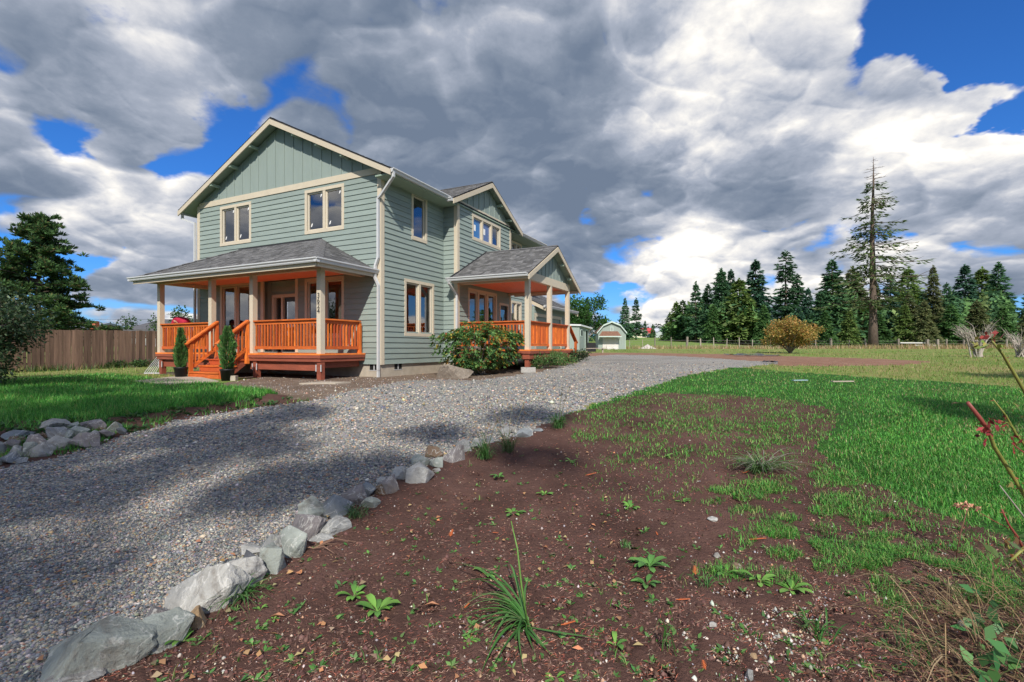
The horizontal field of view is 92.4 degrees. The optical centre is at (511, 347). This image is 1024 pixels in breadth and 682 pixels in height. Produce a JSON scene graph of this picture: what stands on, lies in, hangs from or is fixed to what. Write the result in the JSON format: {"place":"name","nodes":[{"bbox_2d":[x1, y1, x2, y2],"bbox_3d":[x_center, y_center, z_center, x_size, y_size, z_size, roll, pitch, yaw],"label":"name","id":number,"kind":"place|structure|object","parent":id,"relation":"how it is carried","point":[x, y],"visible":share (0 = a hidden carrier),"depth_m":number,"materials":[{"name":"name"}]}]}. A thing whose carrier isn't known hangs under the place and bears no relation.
{"place":"outdoors","nodes":[
{"label":"outdoors","id":0,"kind":"place"},
{"bbox_2d":[0,372,277,420],"bbox_3d":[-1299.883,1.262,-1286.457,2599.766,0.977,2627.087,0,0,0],"label":"lawn","id":1,"kind":"structure","parent":0,"point":[260,396],"depth_m":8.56,"materials":[{"name":"plant"}]},
{"bbox_2d":[0,282,59,384],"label":"leafy bush","id":2,"kind":"object","parent":1,"relation":"on","point":[13,320],"visible":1,"depth_m":10.55,"materials":[{"name":"green plant"}]},
{"bbox_2d":[0,394,308,468],"bbox_3d":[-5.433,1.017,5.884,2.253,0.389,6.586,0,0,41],"label":"soil verge","id":3,"kind":"structure","parent":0,"point":[266,398],"depth_m":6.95,"materials":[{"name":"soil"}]},
{"bbox_2d":[29,441,56,456],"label":"stone","id":4,"kind":"object","parent":3,"relation":"on","point":[46,447],"visible":0.98,"depth_m":5.17,"materials":[{"name":"stone"}]},
{"bbox_2d":[67,432,99,447],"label":"stone","id":5,"kind":"object","parent":3,"relation":"on","point":[85,439],"visible":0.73,"depth_m":5.53,"materials":[{"name":"stone"}]},
{"bbox_2d":[0,395,292,441],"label":"verge weeds","id":6,"kind":"object","parent":3,"relation":"on","point":[39,430],"visible":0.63,"depth_m":6.43,"materials":[{"name":"green plant"}]},
{"bbox_2d":[137,375,216,384],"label":"path slab","id":7,"kind":"structure","parent":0,"point":[184,379],"depth_m":12.57,"materials":[{"name":"concrete"}]},
{"bbox_2d":[172,327,187,376],"bbox_3d":[-9.298,0.127,13.778,0.397,1.439,0.407,0,0,0],"label":"potted evergreen","id":8,"kind":"object","parent":7,"relation":"on","point":[180,354],"visible":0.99,"depth_m":13.70,"materials":[{"name":"green plant"}]},
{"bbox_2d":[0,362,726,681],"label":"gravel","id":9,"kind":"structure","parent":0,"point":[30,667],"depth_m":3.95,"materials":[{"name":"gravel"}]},
{"bbox_2d":[298,495,323,516],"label":"stone","id":10,"kind":"object","parent":9,"relation":"on","point":[311,505],"visible":0.59,"depth_m":3.57,"materials":[{"name":"stone"}]},
{"bbox_2d":[0,355,777,681],"bbox_3d":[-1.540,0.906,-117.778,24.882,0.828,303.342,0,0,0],"label":"driveway","id":11,"kind":"structure","parent":0,"point":[656,361],"depth_m":5.74,"materials":[{"name":"gravel"}]},
{"bbox_2d":[0,0,1023,346],"label":"sky","id":12,"kind":"structure","parent":0,"point":[662,146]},
{"bbox_2d":[2,337,1023,411],"bbox_3d":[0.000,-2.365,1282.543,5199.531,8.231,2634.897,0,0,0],"label":"ground","id":13,"kind":"structure","parent":0,"point":[633,342],"depth_m":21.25,"materials":[{"name":"plant"}]},
{"bbox_2d":[0,212,133,345],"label":"pine tree","id":14,"kind":"object","parent":13,"relation":"on","point":[23,263],"visible":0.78,"depth_m":31.02,"materials":[{"name":"green plant"}]},
{"bbox_2d":[7,360,157,372],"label":"fence weeds","id":15,"kind":"object","parent":13,"relation":"on","point":[41,369],"visible":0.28,"depth_m":21.94,"materials":[{"name":"green plant"}]},
{"bbox_2d":[0,329,172,372],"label":"board fence","id":16,"kind":"object","parent":13,"relation":"on","point":[79,347],"visible":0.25,"depth_m":22.89,"materials":[{"name":"wood"}]},
{"bbox_2d":[146,305,192,330],"bbox_3d":[-22.307,-0.902,32.842,4.344,3.900,3.500,0,0,16],"label":"young tree","id":17,"kind":"object","parent":13,"relation":"on","point":[177,313],"visible":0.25,"depth_m":31.96,"materials":[{"name":"green plant"}]},
{"bbox_2d":[216,325,238,380],"bbox_3d":[-7.283,0.134,12.568,0.552,1.429,0.463,0,0,33],"label":"potted evergreen","id":18,"kind":"object","parent":13,"relation":"on","point":[227,343],"visible":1,"depth_m":12.46,"materials":[{"name":"green plant"}]},
{"bbox_2d":[126,117,580,379],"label":"house","id":19,"kind":"structure","parent":13,"relation":"on","point":[320,258],"depth_m":15.53,"materials":[{"name":"green"}]},
{"bbox_2d":[220,283,248,339],"bbox_3d":[-9.420,-1.220,16.775,1.617,1.940,0.104,0,0,26],"label":"window","id":20,"kind":"structure","parent":19,"relation":"in","point":[234,301],"depth_m":16.76,"materials":[{"name":"beige paint"}]},
{"bbox_2d":[220,201,251,246],"bbox_3d":[-9.421,-4.202,16.779,1.617,1.367,0.104,0,0,26],"label":"window","id":21,"kind":"structure","parent":19,"relation":"in","point":[235,221],"depth_m":16.75,"materials":[{"name":"beige paint"}]},
{"bbox_2d":[272,293,294,351],"bbox_3d":[-7.331,-0.800,16.099,1.440,1.900,0.163,0,0,26],"label":"entry door","id":22,"kind":"structure","parent":19,"relation":"in","point":[283,305],"depth_m":16.15,"materials":[{"name":"beige paint"}]},
{"bbox_2d":[305,183,343,234],"bbox_3d":[-5.705,-4.202,14.975,1.629,1.367,0.104,0,0,26],"label":"window","id":23,"kind":"structure","parent":19,"relation":"in","point":[324,209],"depth_m":14.94,"materials":[{"name":"beige paint"}]},
{"bbox_2d":[305,276,343,337],"bbox_3d":[-5.704,-1.212,14.972,1.629,1.845,0.104,0,0,26],"label":"window","id":24,"kind":"structure","parent":19,"relation":"in","point":[334,288],"depth_m":14.94,"materials":[{"name":"beige paint"}]},
{"bbox_2d":[411,194,426,243],"bbox_3d":[-2.976,-4.114,15.610,0.104,1.497,0.819,0,0,26],"label":"window","id":25,"kind":"structure","parent":19,"relation":"in","point":[417,205],"depth_m":15.67,"materials":[{"name":"beige paint"}]},
{"bbox_2d":[404,278,433,336],"bbox_3d":[-2.969,-1.230,15.629,0.104,1.754,1.553,0,0,26],"label":"window","id":26,"kind":"structure","parent":19,"relation":"in","point":[417,294],"depth_m":15.57,"materials":[{"name":"beige paint"}]},
{"bbox_2d":[468,288,496,337],"bbox_3d":[-1.104,-1.225,18.212,0.104,1.750,2.157,0,0,26],"label":"window","id":27,"kind":"structure","parent":19,"relation":"in","point":[481,307],"depth_m":18.23,"materials":[{"name":"beige paint"}]},
{"bbox_2d":[472,213,500,249],"bbox_3d":[-0.973,-4.312,18.483,0.104,0.928,2.219,0,0,26],"label":"window","id":28,"kind":"structure","parent":19,"relation":"in","point":[483,231],"depth_m":18.48,"materials":[{"name":"beige paint"}]},
{"bbox_2d":[511,300,521,333],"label":"window","id":29,"kind":"structure","parent":19,"relation":"in","point":[516,307],"depth_m":22.05,"materials":[{"name":"beige paint"}]},
{"bbox_2d":[534,313,561,350],"bbox_3d":[1.872,-0.435,25.339,0.110,2.470,3.740,0,0,26],"label":"garage door","id":30,"kind":"structure","parent":19,"relation":"in","point":[538,318],"depth_m":24.92,"materials":[{"name":"beige paint"}]},
{"bbox_2d":[139,360,573,400],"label":"dirt yard","id":31,"kind":"structure","parent":13,"relation":"on","point":[512,369],"depth_m":12.65,"materials":[{"name":"soil"}]},
{"bbox_2d":[436,364,473,378],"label":"boulder","id":32,"kind":"object","parent":31,"relation":"on","point":[449,371],"visible":0.66,"depth_m":13.54,"materials":[{"name":"stone"}]},
{"bbox_2d":[429,320,524,374],"bbox_3d":[-1.098,0.008,14.904,2.902,1.688,2.373,0,0,-17],"label":"rhododendron bush","id":33,"kind":"object","parent":31,"relation":"on","point":[482,364],"visible":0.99,"depth_m":14.46,"materials":[{"name":"green plant"}]},
{"bbox_2d":[521,350,565,368],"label":"shrub","id":34,"kind":"object","parent":31,"relation":"on","point":[542,363],"visible":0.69,"depth_m":15.86,"materials":[{"name":"green plant"}]},
{"bbox_2d":[570,324,592,350],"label":"shed","id":35,"kind":"structure","parent":13,"relation":"on","point":[581,332],"depth_m":44.22,"materials":[{"name":"green paint"}]},
{"bbox_2d":[570,292,610,336],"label":"leafy tree","id":36,"kind":"object","parent":13,"relation":"on","point":[584,316],"visible":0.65,"depth_m":85.68,"materials":[{"name":"green plant"}]},
{"bbox_2d":[594,321,626,348],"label":"barn shed","id":37,"kind":"structure","parent":13,"relation":"on","point":[611,335],"depth_m":55.78,"materials":[{"name":"green paint"}]},
{"bbox_2d":[618,298,640,339],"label":"fir tree","id":38,"kind":"object","parent":13,"relation":"on","point":[625,325],"visible":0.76,"depth_m":159.49,"materials":[{"name":"green plant"}]},
{"bbox_2d":[629,297,646,339],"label":"fir tree","id":39,"kind":"object","parent":13,"relation":"on","point":[637,332],"visible":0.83,"depth_m":164.45,"materials":[{"name":"green plant"}]},
{"bbox_2d":[664,300,694,341],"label":"cedar tree","id":40,"kind":"object","parent":13,"relation":"on","point":[677,329],"visible":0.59,"depth_m":129.27,"materials":[{"name":"green plant"}]},
{"bbox_2d":[684,281,706,341],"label":"fir tree","id":41,"kind":"object","parent":13,"relation":"on","point":[690,330],"visible":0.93,"depth_m":117.60,"materials":[{"name":"green plant"}]},
{"bbox_2d":[700,304,730,343],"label":"cedar tree","id":42,"kind":"object","parent":13,"relation":"on","point":[713,332],"visible":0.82,"depth_m":107.25,"materials":[{"name":"green plant"}]},
{"bbox_2d":[697,269,736,342],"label":"fir tree","id":43,"kind":"object","parent":13,"relation":"on","point":[721,296],"visible":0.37,"depth_m":115.56,"materials":[{"name":"green plant"}]},
{"bbox_2d":[715,278,761,344],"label":"cedar tree","id":44,"kind":"object","parent":13,"relation":"on","point":[748,336],"visible":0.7,"depth_m":106.30,"materials":[{"name":"green plant"}]},
{"bbox_2d":[736,259,780,346],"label":"fir tree","id":45,"kind":"object","parent":13,"relation":"on","point":[760,297],"visible":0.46,"depth_m":110.94,"materials":[{"name":"green plant"}]},
{"bbox_2d":[750,304,775,346],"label":"cedar tree","id":46,"kind":"object","parent":13,"relation":"on","point":[760,326],"visible":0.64,"depth_m":99.70,"materials":[{"name":"green plant"}]},
{"bbox_2d":[769,250,803,320],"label":"fir tree","id":47,"kind":"object","parent":13,"relation":"on","point":[786,307],"visible":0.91,"depth_m":117.55,"materials":[{"name":"green plant"}]},
{"bbox_2d":[759,314,824,352],"bbox_3d":[21.399,-1.036,37.317,4.577,3.030,4.567,0,0,0],"label":"autumn shrub","id":48,"kind":"object","parent":13,"relation":"on","point":[790,333],"visible":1,"depth_m":36.87,"materials":[{"name":"yellow plant"}]},
{"bbox_2d":[799,288,818,344],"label":"fir tree","id":49,"kind":"object","parent":13,"relation":"on","point":[806,301],"visible":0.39,"depth_m":107.63,"materials":[{"name":"green plant"}]},
{"bbox_2d":[629,337,1007,347],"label":"wire fence","id":50,"kind":"object","parent":13,"relation":"on","point":[926,341],"visible":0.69,"depth_m":69.89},
{"bbox_2d":[807,290,837,342],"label":"fir tree","id":51,"kind":"object","parent":13,"relation":"on","point":[818,303],"visible":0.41,"depth_m":99.69,"materials":[{"name":"green plant"}]},
{"bbox_2d":[813,311,839,347],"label":"cedar tree","id":52,"kind":"object","parent":13,"relation":"on","point":[827,330],"visible":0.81,"depth_m":94.47,"materials":[{"name":"green plant"}]},
{"bbox_2d":[812,259,867,335],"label":"fir tree","id":53,"kind":"object","parent":13,"relation":"on","point":[831,267],"visible":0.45,"depth_m":109.07,"materials":[{"name":"green plant"}]},
{"bbox_2d":[659,289,1023,346],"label":"undergrowth","id":54,"kind":"object","parent":13,"relation":"on","point":[1008,305],"visible":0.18,"depth_m":107.17,"materials":[{"name":"plant"}]},
{"bbox_2d":[836,308,862,346],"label":"cedar tree","id":55,"kind":"object","parent":13,"relation":"on","point":[844,334],"visible":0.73,"depth_m":95.57,"materials":[{"name":"green plant"}]},
{"bbox_2d":[834,266,868,344],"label":"fir tree","id":56,"kind":"object","parent":13,"relation":"on","point":[860,288],"visible":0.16,"depth_m":114.54,"materials":[{"name":"green plant"}]},
{"bbox_2d":[812,158,939,347],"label":"old fir tree","id":57,"kind":"object","parent":13,"relation":"on","point":[871,303],"visible":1,"depth_m":66.65,"materials":[{"name":"green plant"}]},
{"bbox_2d":[861,312,896,346],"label":"cedar tree","id":58,"kind":"object","parent":13,"relation":"on","point":[884,337],"visible":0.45,"depth_m":93.16,"materials":[{"name":"green plant"}]},
{"bbox_2d":[877,278,913,343],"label":"fir tree","id":59,"kind":"object","parent":13,"relation":"on","point":[886,293],"visible":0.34,"depth_m":107.13,"materials":[{"name":"green plant"}]},
{"bbox_2d":[889,304,925,345],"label":"cedar tree","id":60,"kind":"object","parent":13,"relation":"on","point":[903,319],"visible":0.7,"depth_m":93.38,"materials":[{"name":"green plant"}]},
{"bbox_2d":[894,268,931,310],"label":"fir tree","id":61,"kind":"object","parent":13,"relation":"on","point":[915,288],"visible":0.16,"depth_m":134.66,"materials":[{"name":"green plant"}]},
{"bbox_2d":[902,300,944,346],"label":"cedar tree","id":62,"kind":"object","parent":13,"relation":"on","point":[928,322],"visible":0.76,"depth_m":91.39,"materials":[{"name":"green plant"}]},
{"bbox_2d":[913,265,952,344],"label":"fir tree","id":63,"kind":"object","parent":13,"relation":"on","point":[934,301],"visible":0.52,"depth_m":99.49,"materials":[{"name":"green plant"}]},
{"bbox_2d":[936,282,963,338],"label":"fir tree","id":64,"kind":"object","parent":13,"relation":"on","point":[951,298],"visible":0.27,"depth_m":103.51,"materials":[{"name":"green plant"}]},
{"bbox_2d":[935,304,969,346],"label":"cedar tree","id":65,"kind":"object","parent":13,"relation":"on","point":[948,323],"visible":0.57,"depth_m":94.38,"materials":[{"name":"green plant"}]},
{"bbox_2d":[951,319,996,356],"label":"bare shrub","id":66,"kind":"object","parent":13,"relation":"on","point":[978,353],"visible":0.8,"depth_m":27.84,"materials":[{"name":"plant"}]},
{"bbox_2d":[947,264,1001,337],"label":"fir tree","id":67,"kind":"object","parent":13,"relation":"on","point":[965,270],"visible":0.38,"depth_m":121.38,"materials":[{"name":"green plant"}]},
{"bbox_2d":[963,266,997,296],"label":"fir tree","id":68,"kind":"object","parent":13,"relation":"on","point":[979,274],"visible":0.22,"depth_m":130.95,"materials":[{"name":"green plant"}]},
{"bbox_2d":[960,300,1004,344],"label":"cedar tree","id":69,"kind":"object","parent":13,"relation":"on","point":[973,314],"visible":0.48,"depth_m":96.25,"materials":[{"name":"green plant"}]},
{"bbox_2d":[981,261,1022,340],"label":"fir tree","id":70,"kind":"object","parent":13,"relation":"on","point":[994,277],"visible":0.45,"depth_m":117.26,"materials":[{"name":"green plant"}]},
{"bbox_2d":[988,306,1021,345],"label":"cedar tree","id":71,"kind":"object","parent":13,"relation":"on","point":[1002,324],"visible":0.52,"depth_m":95.47,"materials":[{"name":"green plant"}]},
{"bbox_2d":[1003,328,1023,356],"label":"bare shrub","id":72,"kind":"object","parent":13,"relation":"on","point":[1020,351],"visible":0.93,"depth_m":27.91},
{"bbox_2d":[90,393,1023,681],"bbox_3d":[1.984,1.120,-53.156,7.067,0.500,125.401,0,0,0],"label":"soil bed","id":73,"kind":"object","parent":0,"point":[440,491],"visible":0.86,"depth_m":2.89,"materials":[{"name":"soil"}]},
{"bbox_2d":[42,668,106,681],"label":"stone","id":74,"kind":"object","parent":73,"relation":"on","point":[89,675],"visible":0.52,"depth_m":1.88,"materials":[{"name":"stone"}]},
{"bbox_2d":[40,615,156,681],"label":"stone","id":75,"kind":"object","parent":73,"relation":"on","point":[111,643],"visible":0.82,"depth_m":1.98,"materials":[{"name":"stone"}]},
{"bbox_2d":[142,607,194,654],"bbox_3d":[-1.516,1.249,2.163,0.204,0.154,0.192,0,0,-44],"label":"stone","id":76,"kind":"object","parent":73,"relation":"on","point":[175,623],"visible":0.69,"depth_m":2.14,"materials":[{"name":"stone"}]},
{"bbox_2d":[190,605,207,629],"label":"stone","id":77,"kind":"object","parent":73,"relation":"on","point":[199,620],"visible":0.51,"depth_m":2.26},
{"bbox_2d":[164,563,251,613],"bbox_3d":[-1.539,1.214,2.497,0.335,0.254,0.332,0,0,33],"label":"stone","id":78,"kind":"object","parent":73,"relation":"on","point":[207,584],"visible":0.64,"depth_m":2.42,"materials":[{"name":"stone"}]},
{"bbox_2d":[202,572,290,615],"bbox_3d":[-1.376,1.223,2.457,0.437,0.126,0.419,0,0,0],"label":"grass tuft","id":79,"kind":"object","parent":73,"relation":"on","point":[241,596],"visible":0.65,"depth_m":2.47,"materials":[{"name":"plant"}]},
{"bbox_2d":[227,556,267,588],"bbox_3d":[-1.481,1.233,2.672,0.245,0.170,0.218,-8,-3,25],"label":"stone","id":80,"kind":"object","parent":73,"relation":"on","point":[251,565],"visible":0.35,"depth_m":2.67,"materials":[{"name":"stone"}]},
{"bbox_2d":[259,542,285,574],"bbox_3d":[-1.390,1.229,2.832,0.152,0.176,0.156,3,-4,4],"label":"stone","id":81,"kind":"object","parent":73,"relation":"on","point":[271,555],"visible":0.62,"depth_m":2.79,"materials":[{"name":"stone"}]},
{"bbox_2d":[280,525,307,557],"bbox_3d":[-1.352,1.215,3.039,0.173,0.209,0.137,0,0,31],"label":"stone","id":82,"kind":"object","parent":73,"relation":"on","point":[293,541],"visible":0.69,"depth_m":3.00,"materials":[{"name":"stone"}]},
{"bbox_2d":[292,514,325,540],"bbox_3d":[-1.393,1.214,3.321,0.223,0.205,0.250,0,0,-37],"label":"stone","id":83,"kind":"object","parent":73,"relation":"on","point":[311,526],"visible":0.58,"depth_m":3.25,"materials":[{"name":"stone"}]},
{"bbox_2d":[0,377,642,678],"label":"leaf litter","id":84,"kind":"object","parent":73,"relation":"on","point":[259,653],"visible":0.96,"depth_m":2.37,"materials":[{"name":"plant"}]},
{"bbox_2d":[319,515,351,535],"bbox_3d":[-1.210,1.222,3.362,0.137,0.139,0.238,0,0,39],"label":"stone","id":85,"kind":"object","parent":73,"relation":"on","point":[336,524],"visible":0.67,"depth_m":3.33,"materials":[{"name":"stone"}]},
{"bbox_2d":[322,494,352,517],"bbox_3d":[-1.305,1.187,3.660,0.238,0.196,0.182,0,0,-30],"label":"stone","id":86,"kind":"object","parent":73,"relation":"on","point":[334,505],"visible":0.66,"depth_m":3.62,"materials":[{"name":"stone"}]},
{"bbox_2d":[340,484,366,504],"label":"stone","id":87,"kind":"object","parent":73,"relation":"on","point":[357,494],"visible":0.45,"depth_m":3.88,"materials":[{"name":"stone"}]},
{"bbox_2d":[356,593,400,616],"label":"broadleaf weed","id":88,"kind":"object","parent":73,"relation":"on","point":[373,601],"visible":1,"depth_m":2.41,"materials":[{"name":"green plant"}]},
{"bbox_2d":[377,474,399,493],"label":"stone","id":89,"kind":"object","parent":73,"relation":"on","point":[390,484],"visible":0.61,"depth_m":4.11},
{"bbox_2d":[405,462,434,483],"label":"stone","id":90,"kind":"object","parent":73,"relation":"on","point":[418,472],"visible":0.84,"depth_m":4.36,"materials":[{"name":"stone"}]},
{"bbox_2d":[443,444,464,462],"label":"stone","id":91,"kind":"object","parent":73,"relation":"on","point":[456,454],"visible":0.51,"depth_m":5.03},
{"bbox_2d":[466,404,505,459],"bbox_3d":[-0.274,0.869,5.133,0.471,0.585,0.551,0,0,26],"label":"grass tuft","id":92,"kind":"object","parent":73,"relation":"on","point":[486,448],"visible":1,"depth_m":5.12,"materials":[{"name":"plant"}]},
{"bbox_2d":[487,399,526,452],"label":"grass tuft","id":93,"kind":"object","parent":73,"relation":"on","point":[507,446],"visible":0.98,"depth_m":5.32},
{"bbox_2d":[450,521,601,675],"bbox_3d":[0.019,1.061,2.396,0.602,0.455,0.913,0,0,-19],"label":"crabgrass clump","id":94,"kind":"object","parent":73,"relation":"on","point":[518,612],"visible":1,"depth_m":2.28,"materials":[{"name":"green plant"}]},
{"bbox_2d":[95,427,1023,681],"bbox_3d":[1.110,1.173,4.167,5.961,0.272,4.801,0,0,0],"label":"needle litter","id":95,"kind":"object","parent":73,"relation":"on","point":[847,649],"visible":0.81,"depth_m":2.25,"materials":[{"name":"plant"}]},
{"bbox_2d":[109,371,1023,681],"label":"grit","id":96,"kind":"object","parent":73,"relation":"on","point":[785,631],"visible":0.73,"depth_m":2.26,"materials":[{"name":"stone"}]},
{"bbox_2d":[149,438,1010,681],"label":"weed seedlings","id":97,"kind":"object","parent":73,"relation":"on","point":[575,677],"visible":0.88,"depth_m":2.24,"materials":[{"name":"green plant"}]},
{"bbox_2d":[628,554,669,572],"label":"broadleaf weed","id":98,"kind":"object","parent":73,"relation":"on","point":[648,560],"visible":1,"depth_m":2.87,"materials":[{"name":"green plant"}]},
{"bbox_2d":[712,444,821,479],"bbox_3d":[2.422,1.078,4.703,1.019,0.212,0.946,0,0,36],"label":"grass tuft","id":99,"kind":"object","parent":73,"relation":"on","point":[759,465],"visible":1,"depth_m":4.65,"materials":[{"name":"plant"}]},
{"bbox_2d":[775,579,812,593],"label":"broadleaf weed","id":100,"kind":"object","parent":73,"relation":"on","point":[791,584],"visible":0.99,"depth_m":2.58,"materials":[{"name":"green plant"}]},
{"bbox_2d":[770,604,846,643],"bbox_3d":[1.352,1.230,2.212,0.327,0.123,0.282,0,0,-41],"label":"grass tuft","id":101,"kind":"object","parent":73,"relation":"on","point":[816,627],"visible":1,"depth_m":2.19,"materials":[{"name":"plant"}]},
{"bbox_2d":[796,538,1023,681],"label":"dry grass heap","id":102,"kind":"object","parent":73,"relation":"on","point":[974,621],"visible":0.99,"depth_m":2.03,"materials":[{"name":"brown plant"}]},
{"bbox_2d":[877,608,949,661],"bbox_3d":[1.689,1.224,2.083,0.232,0.153,0.238,0,0,-13],"label":"grass tuft","id":103,"kind":"object","parent":73,"relation":"on","point":[907,641],"visible":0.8,"depth_m":2.08,"materials":[{"name":"plant"}]},
{"bbox_2d":[966,331,1023,572],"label":"rose bush","id":104,"kind":"object","parent":73,"relation":"on","point":[1008,541],"visible":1,"depth_m":2.13,"materials":[{"name":"red plant"}]},
{"bbox_2d":[168,391,1023,681],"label":"patchy grass","id":105,"kind":"structure","parent":0,"point":[875,562],"depth_m":3.57,"materials":[{"name":"plant"}]},
{"bbox_2d":[587,353,928,366],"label":"dirt track","id":106,"kind":"structure","parent":0,"point":[801,361],"depth_m":23.32,"materials":[{"name":"soil"}]},
{"bbox_2d":[570,367,1023,541],"bbox_3d":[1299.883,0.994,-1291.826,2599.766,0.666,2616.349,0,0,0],"label":"lawn","id":107,"kind":"structure","parent":0,"point":[1015,527],"depth_m":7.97,"materials":[{"name":"plant"}]},
{"bbox_2d":[626,342,1022,348],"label":"tall dry grass","id":108,"kind":"structure","parent":0,"point":[914,346],"depth_m":59.96,"materials":[{"name":"plant"}]},
{"bbox_2d":[815,409,1023,534],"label":"lawn grass","id":109,"kind":"structure","parent":0,"point":[999,474],"depth_m":5.04,"materials":[{"name":"plant"}]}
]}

